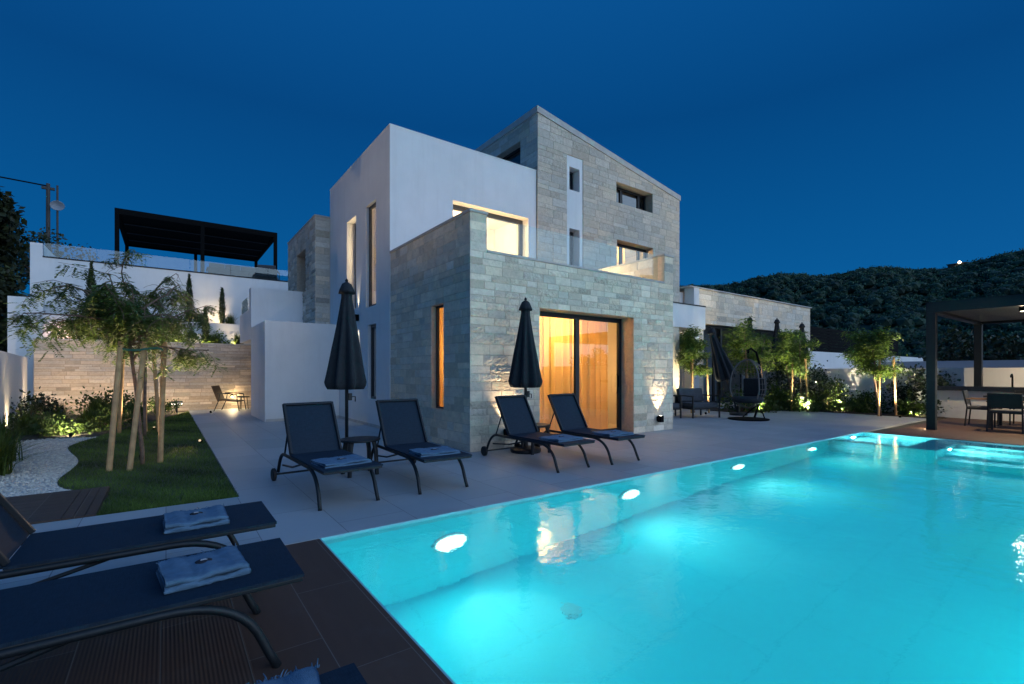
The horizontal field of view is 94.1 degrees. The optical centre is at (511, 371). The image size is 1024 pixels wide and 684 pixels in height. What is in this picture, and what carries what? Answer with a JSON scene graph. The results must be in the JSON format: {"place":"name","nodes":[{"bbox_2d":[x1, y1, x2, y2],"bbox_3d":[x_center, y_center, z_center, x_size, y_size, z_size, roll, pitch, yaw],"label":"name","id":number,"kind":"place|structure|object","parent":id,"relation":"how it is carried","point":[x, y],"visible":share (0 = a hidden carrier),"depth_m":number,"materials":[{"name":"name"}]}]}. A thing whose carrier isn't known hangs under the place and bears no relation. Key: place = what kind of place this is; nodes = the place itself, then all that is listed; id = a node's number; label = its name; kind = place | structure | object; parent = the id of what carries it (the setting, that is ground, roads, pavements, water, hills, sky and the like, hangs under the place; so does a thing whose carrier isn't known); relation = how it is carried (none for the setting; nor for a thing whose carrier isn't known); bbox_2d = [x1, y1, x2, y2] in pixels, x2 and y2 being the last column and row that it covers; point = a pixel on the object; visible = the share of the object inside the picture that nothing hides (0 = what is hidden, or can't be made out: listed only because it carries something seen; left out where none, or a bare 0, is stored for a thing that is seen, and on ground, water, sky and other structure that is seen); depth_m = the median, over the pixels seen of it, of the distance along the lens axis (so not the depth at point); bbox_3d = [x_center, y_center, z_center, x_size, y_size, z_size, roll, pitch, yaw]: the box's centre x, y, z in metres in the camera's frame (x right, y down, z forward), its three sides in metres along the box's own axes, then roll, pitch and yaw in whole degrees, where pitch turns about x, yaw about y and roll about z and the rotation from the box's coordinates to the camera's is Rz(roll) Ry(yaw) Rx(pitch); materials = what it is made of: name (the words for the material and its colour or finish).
{"place":"outdoors","nodes":[
{"label":"outdoors","id":0,"kind":"place"},
{"bbox_2d":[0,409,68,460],"bbox_3d":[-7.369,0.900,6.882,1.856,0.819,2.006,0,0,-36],"label":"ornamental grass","id":1,"kind":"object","parent":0,"point":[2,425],"depth_m":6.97,"materials":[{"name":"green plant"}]},
{"bbox_2d":[5,227,106,286],"bbox_3d":[-25.262,-5.294,26.093,5.452,5.016,5.414,0,0,-36],"label":"scrub tree","id":2,"kind":"object","parent":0,"point":[24,263],"visible":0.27,"depth_m":25.38,"materials":[{"name":"green plant"}]},
{"bbox_2d":[5,486,108,524],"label":"timber path","id":3,"kind":"structure","parent":0,"point":[53,506],"depth_m":4.63,"materials":[{"name":"wood"}]},
{"bbox_2d":[65,405,104,429],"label":"shrub","id":4,"kind":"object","parent":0,"point":[84,413],"depth_m":10.80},
{"bbox_2d":[70,393,108,418],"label":"shrub","id":5,"kind":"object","parent":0,"point":[94,404],"depth_m":12.60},
{"bbox_2d":[11,411,177,439],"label":"planting soil","id":6,"kind":"structure","parent":0,"point":[149,418],"depth_m":10.13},
{"bbox_2d":[0,351,26,428],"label":"garden wall","id":7,"kind":"structure","parent":6,"relation":"on","point":[13,374],"depth_m":10.79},
{"bbox_2d":[10,410,45,434],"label":"shrub","id":8,"kind":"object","parent":6,"relation":"on","point":[28,431],"depth_m":9.87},
{"bbox_2d":[8,386,65,430],"bbox_3d":[-10.804,0.835,10.794,1.110,1.037,1.242,0,0,-2],"label":"shrub","id":9,"kind":"object","parent":6,"relation":"on","point":[38,404],"visible":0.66,"depth_m":10.76,"materials":[{"name":"green plant"}]},
{"bbox_2d":[18,406,106,437],"bbox_3d":[-9.361,1.029,10.015,1.059,0.677,1.272,0,0,32],"label":"shrub","id":10,"kind":"object","parent":6,"relation":"on","point":[55,428],"visible":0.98,"depth_m":9.82,"materials":[{"name":"green plant"}]},
{"bbox_2d":[64,385,151,417],"bbox_3d":[-11.177,0.854,13.222,1.915,1.029,1.446,0,0,-36],"label":"shrub","id":11,"kind":"object","parent":6,"relation":"on","point":[110,398],"visible":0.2,"depth_m":13.11,"materials":[{"name":"green plant"}]},
{"bbox_2d":[81,399,147,430],"bbox_3d":[-9.066,0.974,10.888,1.212,0.728,1.188,0,0,-44],"label":"shrub","id":12,"kind":"object","parent":6,"relation":"on","point":[103,416],"visible":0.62,"depth_m":10.79,"materials":[{"name":"green plant"}]},
{"bbox_2d":[141,396,181,415],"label":"shrub","id":13,"kind":"object","parent":6,"relation":"on","point":[168,404],"visible":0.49,"depth_m":14.82,"materials":[{"name":"green plant"}]},
{"bbox_2d":[55,412,238,515],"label":"grass","id":14,"kind":"structure","parent":0,"point":[187,499],"depth_m":6.20,"materials":[{"name":"plant"}]},
{"bbox_2d":[218,287,225,323],"bbox_3d":[-11.167,-2.481,18.342,0.313,1.623,0.316,0,0,-36],"label":"cypress","id":15,"kind":"object","parent":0,"point":[222,302],"visible":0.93,"depth_m":18.30,"materials":[{"name":"green plant"}]},
{"bbox_2d":[0,405,925,589],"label":"terrace","id":16,"kind":"structure","parent":0,"point":[246,447],"depth_m":6.22,"materials":[{"name":"ceramic"}]},
{"bbox_2d":[211,385,245,410],"bbox_3d":[-9.562,0.882,16.099,0.870,0.848,0.708,0,0,-12],"label":"lounge chair","id":17,"kind":"object","parent":16,"relation":"on","point":[218,393],"visible":1,"depth_m":15.93,"materials":[{"name":"wood"}]},
{"bbox_2d":[271,401,382,510],"bbox_3d":[-2.072,0.833,5.259,0.704,0.950,1.805,0,0,-39],"label":"sun lounger","id":18,"kind":"object","parent":16,"relation":"on","point":[312,430],"visible":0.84,"depth_m":5.51,"materials":[{"name":"black fabric"}]},
{"bbox_2d":[311,454,371,468],"bbox_3d":[-1.734,0.900,4.841,0.487,0.057,0.413,0,0,-42],"label":"towel","id":19,"kind":"object","parent":18,"relation":"on","point":[342,461],"visible":1,"depth_m":4.75,"materials":[{"name":"blue fabric"}]},
{"bbox_2d":[324,279,366,450],"bbox_3d":[-2.329,-0.007,6.707,0.551,2.615,0.563,0,0,33],"label":"parasol","id":20,"kind":"object","parent":16,"relation":"on","point":[345,370],"visible":0.94,"depth_m":6.59,"materials":[{"name":"fabric"}]},
{"bbox_2d":[341,436,379,477],"bbox_3d":[-1.937,1.073,6.071,0.510,0.456,0.459,0,0,-36],"label":"side table","id":21,"kind":"object","parent":16,"relation":"on","point":[351,441],"visible":0.8,"depth_m":6.04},
{"bbox_2d":[371,398,471,494],"bbox_3d":[-1.194,0.833,5.872,0.704,0.950,1.805,0,0,-35],"label":"sun lounger","id":22,"kind":"object","parent":16,"relation":"on","point":[402,430],"visible":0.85,"depth_m":6.13,"materials":[{"name":"blue"}]},
{"bbox_2d":[408,445,460,456],"bbox_3d":[-0.884,0.900,5.433,0.487,0.057,0.413,0,0,-32],"label":"towel","id":23,"kind":"object","parent":22,"relation":"on","point":[434,451],"visible":0.98,"depth_m":5.34,"materials":[{"name":"blue fabric"}]},
{"bbox_2d":[240,105,705,451],"bbox_3d":[-0.839,-2.922,15.569,12.780,8.485,12.980,0,0,-36],"label":"villa","id":24,"kind":"object","parent":16,"relation":"on","point":[544,212],"visible":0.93,"depth_m":11.21,"materials":[{"name":"stone"}]},
{"bbox_2d":[369,202,375,306],"bbox_3d":[-3.297,-2.810,11.466,0.060,2.476,0.686,0,0,-36],"label":"window","id":25,"kind":"structure","parent":24,"relation":"in","point":[373,206],"depth_m":11.69,"materials":[{"name":"grey"}]},
{"bbox_2d":[371,324,375,398],"bbox_3d":[-3.256,-0.245,11.409,0.060,1.786,0.546,0,0,-36],"label":"window","id":26,"kind":"structure","parent":24,"relation":"in","point":[372,326],"depth_m":11.58,"materials":[{"name":"grey"}]},
{"bbox_2d":[436,305,443,408],"bbox_3d":[-1.257,-0.275,8.708,0.060,1.886,0.466,0,0,-36],"label":"window","id":27,"kind":"structure","parent":24,"relation":"in","point":[437,307],"depth_m":8.86,"materials":[{"name":"grey"}]},
{"bbox_2d":[440,307,443,406],"bbox_3d":[-1.310,-0.065,9.122,0.102,2.670,1.200,0,0,-36],"label":"curtain","id":28,"kind":"object","parent":24,"relation":"hanging from","point":[441,356],"visible":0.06,"depth_m":9.14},
{"bbox_2d":[453,204,522,255],"bbox_3d":[-0.648,-3.010,12.259,2.276,2.176,0.060,0,0,-36],"label":"window","id":29,"kind":"structure","parent":24,"relation":"in","point":[455,207],"depth_m":12.70,"materials":[{"name":"grey"}]},
{"bbox_2d":[540,316,573,433],"bbox_3d":[0.683,-0.155,9.618,1.490,2.850,0.229,0,0,-36],"label":"curtain","id":30,"kind":"object","parent":24,"relation":"hanging from","point":[557,354],"visible":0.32,"depth_m":9.71,"materials":[{"name":"fabric"}]},
{"bbox_2d":[540,311,621,435],"bbox_3d":[1.343,0.074,9.570,2.556,2.444,0.132,0,0,-36],"label":"sliding door","id":31,"kind":"structure","parent":24,"relation":"in","point":[576,318],"depth_m":9.87,"materials":[{"name":"clear glass"}]},
{"bbox_2d":[579,320,607,428],"bbox_3d":[1.724,-0.155,10.354,1.000,2.850,0.227,0,0,-36],"label":"curtain","id":32,"kind":"object","parent":24,"relation":"hanging from","point":[593,385],"visible":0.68,"depth_m":10.34,"materials":[{"name":"fabric"}]},
{"bbox_2d":[616,187,645,210],"bbox_3d":[3.737,-5.545,15.419,1.746,0.626,0.060,0,0,-36],"label":"window","id":33,"kind":"structure","parent":24,"relation":"in","point":[623,196],"depth_m":15.51,"materials":[{"name":"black glass"}]},
{"bbox_2d":[617,243,645,264],"bbox_3d":[3.758,-3.000,15.434,1.736,2.156,0.060,0,0,-36],"label":"window","id":34,"kind":"structure","parent":24,"relation":"in","point":[620,246],"depth_m":15.42,"materials":[{"name":"black glass"}]},
{"bbox_2d":[508,297,542,453],"bbox_3d":[0.217,0.043,7.758,0.525,2.515,0.541,0,0,-15],"label":"parasol","id":35,"kind":"object","parent":16,"relation":"on","point":[525,373],"visible":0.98,"depth_m":7.64,"materials":[{"name":"fabric"}]},
{"bbox_2d":[481,395,594,472],"bbox_3d":[0.337,0.833,6.935,0.704,0.950,1.805,0,0,-38],"label":"sun lounger","id":36,"kind":"object","parent":16,"relation":"on","point":[518,419],"visible":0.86,"depth_m":7.18,"materials":[{"name":"blue"}]},
{"bbox_2d":[539,434,583,442],"bbox_3d":[0.668,0.900,6.511,0.487,0.057,0.413,0,0,-39],"label":"towel","id":37,"kind":"object","parent":36,"relation":"on","point":[561,438],"visible":1,"depth_m":6.42,"materials":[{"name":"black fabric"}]},
{"bbox_2d":[534,393,644,464],"bbox_3d":[1.167,0.833,7.463,0.704,0.950,1.805,0,0,-36],"label":"sun lounger","id":38,"kind":"object","parent":16,"relation":"on","point":[568,414],"visible":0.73,"depth_m":7.70,"materials":[{"name":"blue"}]},
{"bbox_2d":[593,429,633,436],"bbox_3d":[1.486,0.900,7.030,0.487,0.057,0.413,0,0,-31],"label":"towel","id":39,"kind":"object","parent":38,"relation":"on","point":[613,433],"visible":0.98,"depth_m":6.93,"materials":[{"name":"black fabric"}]},
{"bbox_2d":[674,324,711,412],"bbox_3d":[5.731,-0.072,15.291,1.582,2.810,1.687,0,0,-36],"label":"young tree","id":40,"kind":"object","parent":16,"relation":"on","point":[690,346],"visible":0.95,"depth_m":14.98,"materials":[{"name":"green plant"}]},
{"bbox_2d":[675,388,720,417],"bbox_3d":[5.379,0.890,13.859,0.950,0.820,0.858,0,0,-16],"label":"armchair","id":41,"kind":"object","parent":16,"relation":"on","point":[692,399],"visible":0.9,"depth_m":13.92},
{"bbox_2d":[707,327,747,415],"bbox_3d":[6.482,-0.030,14.364,1.167,2.660,0.623,0,0,-8],"label":"parasol","id":42,"kind":"object","parent":16,"relation":"on","point":[723,367],"visible":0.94,"depth_m":14.22,"materials":[{"name":"fabric"}]},
{"bbox_2d":[728,348,769,420],"bbox_3d":[6.481,0.312,13.050,1.055,1.976,1.055,0,0,7],"label":"hanging egg chair","id":43,"kind":"object","parent":16,"relation":"on","point":[754,390],"visible":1,"depth_m":13.13,"materials":[{"name":"wicker"}]},
{"bbox_2d":[768,322,819,410],"bbox_3d":[9.483,-0.199,16.306,2.163,3.065,1.799,0,0,-13],"label":"young tree","id":44,"kind":"object","parent":16,"relation":"on","point":[798,356],"visible":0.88,"depth_m":16.01,"materials":[{"name":"green plant"}]},
{"bbox_2d":[710,407,947,419],"bbox_3d":[9.748,1.340,15.082,3.900,0.120,5.450,0,0,-36],"label":"planting bed","id":45,"kind":"object","parent":16,"relation":"on","point":[875,413],"visible":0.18,"depth_m":14.70,"materials":[{"name":"plant"}]},
{"bbox_2d":[717,384,764,412],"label":"shrub","id":46,"kind":"object","parent":45,"relation":"on","point":[728,405],"visible":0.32,"depth_m":15.53,"materials":[{"name":"green plant"}]},
{"bbox_2d":[719,316,791,409],"bbox_3d":[7.873,-0.228,15.723,2.532,3.121,1.906,0,0,-36],"label":"young tree","id":47,"kind":"object","parent":45,"relation":"on","point":[742,341],"visible":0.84,"depth_m":15.60,"materials":[{"name":"green plant"}]},
{"bbox_2d":[761,381,803,411],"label":"shrub","id":48,"kind":"object","parent":45,"relation":"on","point":[776,391],"visible":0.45,"depth_m":15.76,"materials":[{"name":"green plant"}]},
{"bbox_2d":[762,360,812,400],"bbox_3d":[9.495,0.299,16.669,1.800,2.032,2.046,0,0,36],"label":"shrub","id":49,"kind":"object","parent":45,"relation":"on","point":[782,378],"visible":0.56,"depth_m":16.54,"materials":[{"name":"green plant"}]},
{"bbox_2d":[779,392,814,411],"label":"shrub","id":50,"kind":"object","parent":45,"relation":"on","point":[796,406],"visible":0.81,"depth_m":15.74,"materials":[{"name":"green plant"}]},
{"bbox_2d":[796,360,837,408],"bbox_3d":[10.492,0.473,16.520,1.970,1.787,1.614,0,0,-36],"label":"shrub","id":51,"kind":"object","parent":45,"relation":"on","point":[818,378],"visible":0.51,"depth_m":16.40,"materials":[{"name":"green plant"}]},
{"bbox_2d":[802,391,841,411],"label":"shrub","id":52,"kind":"object","parent":45,"relation":"on","point":[813,406],"visible":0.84,"depth_m":15.50,"materials":[{"name":"green plant"}]},
{"bbox_2d":[813,375,858,405],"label":"shrub","id":53,"kind":"object","parent":45,"relation":"on","point":[837,387],"visible":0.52,"depth_m":16.00,"materials":[{"name":"green plant"}]},
{"bbox_2d":[834,398,866,411],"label":"shrub","id":54,"kind":"object","parent":45,"relation":"on","point":[846,407],"visible":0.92,"depth_m":15.03,"materials":[{"name":"green plant"}]},
{"bbox_2d":[846,389,893,412],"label":"shrub","id":55,"kind":"object","parent":45,"relation":"on","point":[867,398],"visible":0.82,"depth_m":15.04,"materials":[{"name":"green plant"}]},
{"bbox_2d":[880,359,925,413],"bbox_3d":[12.111,0.445,14.606,1.523,1.750,1.348,0,0,-4],"label":"shrub","id":56,"kind":"object","parent":45,"relation":"on","point":[911,395],"visible":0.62,"depth_m":14.55,"materials":[{"name":"green plant"}]},
{"bbox_2d":[888,398,925,416],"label":"shrub","id":57,"kind":"object","parent":45,"relation":"on","point":[917,408],"visible":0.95,"depth_m":13.95,"materials":[{"name":"green plant"}]},
{"bbox_2d":[835,326,909,415],"bbox_3d":[10.679,-0.009,14.194,1.708,2.685,1.918,0,0,-36],"label":"young tree","id":58,"kind":"object","parent":16,"relation":"on","point":[867,352],"visible":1,"depth_m":13.98,"materials":[{"name":"green plant"}]},
{"bbox_2d":[793,368,1023,413],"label":"boundary wall","id":59,"kind":"structure","parent":16,"relation":"on","point":[998,377],"depth_m":14.73,"materials":[{"name":"paint"}]},
{"bbox_2d":[913,371,960,413],"bbox_3d":[12.525,0.621,13.908,1.502,1.432,1.123,0,0,-36],"label":"shrub","id":60,"kind":"object","parent":16,"relation":"on","point":[940,380],"visible":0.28,"depth_m":13.89,"materials":[{"name":"green plant"}]},
{"bbox_2d":[881,360,1023,367],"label":"boundary wall","id":61,"kind":"structure","parent":16,"relation":"on","point":[987,364],"depth_m":17.65,"materials":[{"name":"grey"}]},
{"bbox_2d":[57,411,946,513],"bbox_3d":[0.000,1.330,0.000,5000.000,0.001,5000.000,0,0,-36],"label":"ground","id":62,"kind":"structure","parent":0,"point":[876,431],"depth_m":6.63,"materials":[{"name":"plant"}]},
{"bbox_2d":[0,186,29,269],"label":"dark tree","id":63,"kind":"object","parent":62,"relation":"on","point":[11,242],"visible":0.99,"depth_m":17.89,"materials":[{"name":"green plant"}]},
{"bbox_2d":[0,263,29,351],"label":"dark tree","id":64,"kind":"object","parent":62,"relation":"on","point":[9,286],"visible":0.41,"depth_m":15.23,"materials":[{"name":"green plant"}]},
{"bbox_2d":[7,296,44,406],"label":"wall pier","id":65,"kind":"structure","parent":62,"relation":"on","point":[13,344],"depth_m":14.89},
{"bbox_2d":[0,176,54,248],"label":"utility pole","id":66,"kind":"object","parent":62,"relation":"on","point":[47,187],"visible":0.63,"depth_m":39.84,"materials":[{"name":"grey"}]},
{"bbox_2d":[0,436,95,496],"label":"gravel bed","id":67,"kind":"object","parent":62,"relation":"on","point":[19,466],"visible":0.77,"depth_m":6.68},
{"bbox_2d":[0,428,89,475],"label":"ornamental grass","id":68,"kind":"object","parent":67,"relation":"on","point":[6,461],"depth_m":6.09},
{"bbox_2d":[50,185,64,256],"bbox_3d":[-37.873,-7.150,39.747,1.117,16.900,0.379,0,0,-3],"label":"dish mast","id":69,"kind":"object","parent":62,"relation":"on","point":[57,205],"visible":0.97,"depth_m":39.80,"materials":[{"name":"grey"}]},
{"bbox_2d":[43,315,239,343],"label":"planter wall","id":70,"kind":"structure","parent":62,"relation":"on","point":[230,330],"depth_m":17.81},
{"bbox_2d":[33,338,250,414],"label":"retaining wall","id":71,"kind":"structure","parent":62,"relation":"on","point":[71,373],"depth_m":15.59,"materials":[{"name":"stone"}]},
{"bbox_2d":[0,539,452,683],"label":"deck","id":72,"kind":"structure","parent":62,"relation":"on","point":[329,612],"depth_m":2.26,"materials":[{"name":"wood"}]},
{"bbox_2d":[0,493,276,583],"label":"sun lounger","id":73,"kind":"object","parent":72,"relation":"on","point":[89,546],"visible":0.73,"depth_m":2.61,"materials":[{"name":"blue"}]},
{"bbox_2d":[163,504,229,533],"bbox_3d":[-1.941,0.894,2.931,0.331,0.071,0.330,0,0,-37],"label":"towel","id":74,"kind":"object","parent":73,"relation":"on","point":[188,520],"visible":1,"depth_m":2.86,"materials":[{"name":"blue fabric"}]},
{"bbox_2d":[0,538,303,671],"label":"sun lounger","id":75,"kind":"object","parent":72,"relation":"on","point":[39,619],"visible":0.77,"depth_m":1.95,"materials":[{"name":"blue"}]},
{"bbox_2d":[156,543,250,594],"bbox_3d":[-1.421,0.894,2.196,0.331,0.071,0.330,0,0,-42],"label":"towel","id":76,"kind":"object","parent":75,"relation":"on","point":[177,574],"visible":1,"depth_m":2.13,"materials":[{"name":"blue fabric"}]},
{"bbox_2d":[319,663,366,683],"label":"sun lounger","id":77,"kind":"object","parent":72,"relation":"on","point":[349,674],"visible":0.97,"depth_m":1.44,"materials":[{"name":"blue"}]},
{"bbox_2d":[247,659,320,683],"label":"towel","id":78,"kind":"object","parent":77,"relation":"on","point":[307,675],"visible":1,"depth_m":1.36,"materials":[{"name":"blue fabric"}]},
{"bbox_2d":[810,351,922,366],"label":"boundary wall","id":79,"kind":"structure","parent":62,"relation":"on","point":[821,358],"depth_m":25.69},
{"bbox_2d":[810,326,897,355],"bbox_3d":[20.051,-1.716,27.867,14.900,1.329,0.130,0,0,-36],"label":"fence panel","id":80,"kind":"object","parent":79,"relation":"on","point":[827,337],"visible":0.3,"depth_m":25.86,"materials":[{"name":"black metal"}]},
{"bbox_2d":[880,418,1023,445],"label":"pergola deck","id":81,"kind":"structure","parent":62,"relation":"on","point":[973,430],"depth_m":10.36,"materials":[{"name":"wood"}]},
{"bbox_2d":[926,294,1023,429],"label":"pergola","id":82,"kind":"object","parent":81,"relation":"on","point":[977,313],"visible":0.87,"depth_m":10.67,"materials":[{"name":"grey"}]},
{"bbox_2d":[937,374,1023,421],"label":"outdoor kitchen","id":83,"kind":"object","parent":81,"relation":"on","point":[956,403],"visible":0.59,"depth_m":13.19,"materials":[{"name":"grey stone"}]},
{"bbox_2d":[962,390,998,427],"bbox_3d":[11.269,0.873,11.454,0.580,0.845,0.590,0,0,-39],"label":"dining chair","id":84,"kind":"object","parent":81,"relation":"on","point":[967,398],"visible":0.8,"depth_m":11.44,"materials":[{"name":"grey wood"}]},
{"bbox_2d":[986,393,1023,433],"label":"dining chair","id":85,"kind":"object","parent":81,"relation":"on","point":[1010,402],"visible":1,"depth_m":10.16,"materials":[{"name":"black fabric"}]},
{"bbox_2d":[918,324,1023,360],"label":"hedge","id":86,"kind":"object","parent":62,"relation":"on","point":[1013,347],"visible":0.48,"depth_m":18.43,"materials":[{"name":"green plant"}]},
{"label":"planter soil","id":87,"kind":"structure","parent":62,"relation":"on","visible":0},
{"bbox_2d":[83,260,97,339],"bbox_3d":[-13.560,-2.235,15.356,0.416,2.769,0.404,0,0,14],"label":"cypress","id":88,"kind":"object","parent":87,"relation":"on","point":[90,284],"visible":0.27,"depth_m":15.32,"materials":[{"name":"green plant"}]},
{"bbox_2d":[0,0,1023,295],"label":"sky","id":89,"kind":"structure","parent":0,"point":[811,137],"materials":[{"name":"blue"}]},
{"bbox_2d":[323,433,1023,683],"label":"water","id":90,"kind":"structure","parent":0,"point":[865,558],"depth_m":3.11,"materials":[{"name":"liquid"}]},
{"bbox_2d":[679,285,811,405],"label":"guest house","id":91,"kind":"structure","parent":0,"point":[723,310],"depth_m":18.76,"materials":[{"name":"stone"}]},
{"bbox_2d":[703,325,793,402],"bbox_3d":[9.977,-0.290,19.914,7.646,2.976,0.060,0,0,-36],"label":"window","id":92,"kind":"structure","parent":91,"relation":"in","point":[715,386],"depth_m":18.64,"materials":[{"name":"black glass"}]},
{"bbox_2d":[755,280,993,360],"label":"hill","id":93,"kind":"structure","parent":0,"point":[869,327],"depth_m":110.31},
{"bbox_2d":[679,248,1023,360],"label":"woodland","id":94,"kind":"object","parent":93,"relation":"on","point":[1002,274],"visible":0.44,"depth_m":117.74,"materials":[{"name":"green plant"}]},
{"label":"pool basin","id":95,"kind":"structure","parent":0,"visible":0},
{"bbox_2d":[319,432,1020,683],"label":"pool edge","id":96,"kind":"object","parent":95,"relation":"on","point":[409,635],"visible":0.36,"depth_m":4.44,"materials":[{"name":"teal"}]},
{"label":"upper terrace","id":97,"kind":"structure","parent":0,"visible":0},
{"bbox_2d":[30,242,287,343],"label":"terrace wall","id":98,"kind":"structure","parent":97,"relation":"on","point":[45,263],"depth_m":17.56,"materials":[{"name":"paint"}]},
{"bbox_2d":[115,208,276,271],"bbox_3d":[-14.792,-5.080,22.503,5.730,2.560,5.940,0,0,-36],"label":"pergola","id":99,"kind":"object","parent":97,"relation":"on","point":[146,230],"visible":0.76,"depth_m":21.64,"materials":[{"name":"black metal"}]},
{"bbox_2d":[206,263,255,277],"bbox_3d":[-12.288,-4.210,20.918,1.900,0.820,0.908,0,0,-36],"label":"sofa","id":100,"kind":"object","parent":97,"relation":"on","point":[224,269],"visible":0.52,"depth_m":20.52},
{"bbox_2d":[255,265,279,279],"bbox_3d":[-10.702,-4.210,20.891,0.850,0.820,0.858,0,0,-18],"label":"armchair","id":101,"kind":"object","parent":97,"relation":"on","point":[267,271],"visible":0.81,"depth_m":20.51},
{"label":"lawn","id":102,"kind":"structure","parent":0,"visible":0},
{"bbox_2d":[0,262,229,465],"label":"pepper tree","id":103,"kind":"object","parent":102,"relation":"on","point":[117,319],"visible":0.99,"depth_m":6.51,"materials":[{"name":"green plant"}]},
{"bbox_2d":[106,341,123,471],"bbox_3d":[-5.387,0.465,6.462,0.072,1.776,0.228,0,0,12],"label":"tree stake","id":104,"kind":"object","parent":102,"relation":"on","point":[113,424],"visible":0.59,"depth_m":6.44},
{"bbox_2d":[117,353,124,433],"bbox_3d":[-8.322,0.375,10.148,0.477,1.964,0.072,0,0,40],"label":"tree stake","id":105,"kind":"object","parent":102,"relation":"on","point":[119,423],"visible":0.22,"depth_m":10.16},
{"bbox_2d":[126,342,146,470],"bbox_3d":[-5.148,0.465,6.543,0.068,1.779,0.318,0,0,3],"label":"tree stake","id":106,"kind":"object","parent":102,"relation":"on","point":[132,444],"visible":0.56,"depth_m":6.52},
{"bbox_2d":[55,249,218,435],"bbox_3d":[-7.594,-0.465,9.830,2.624,3.632,3.205,0,0,-36],"label":"pepper tree","id":107,"kind":"object","parent":102,"relation":"on","point":[153,295],"visible":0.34,"depth_m":9.57,"materials":[{"name":"green plant"}]},
{"bbox_2d":[152,352,158,431],"bbox_3d":[-7.660,0.375,10.258,0.072,1.958,0.289,0,0,-9],"label":"tree stake","id":108,"kind":"object","parent":102,"relation":"on","point":[156,395],"visible":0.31,"depth_m":10.25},
{"bbox_2d":[157,342,166,462],"bbox_3d":[-5.133,0.455,6.989,0.177,1.794,0.072,0,0,27],"label":"tree stake","id":109,"kind":"object","parent":102,"relation":"on","point":[161,420],"visible":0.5,"depth_m":6.97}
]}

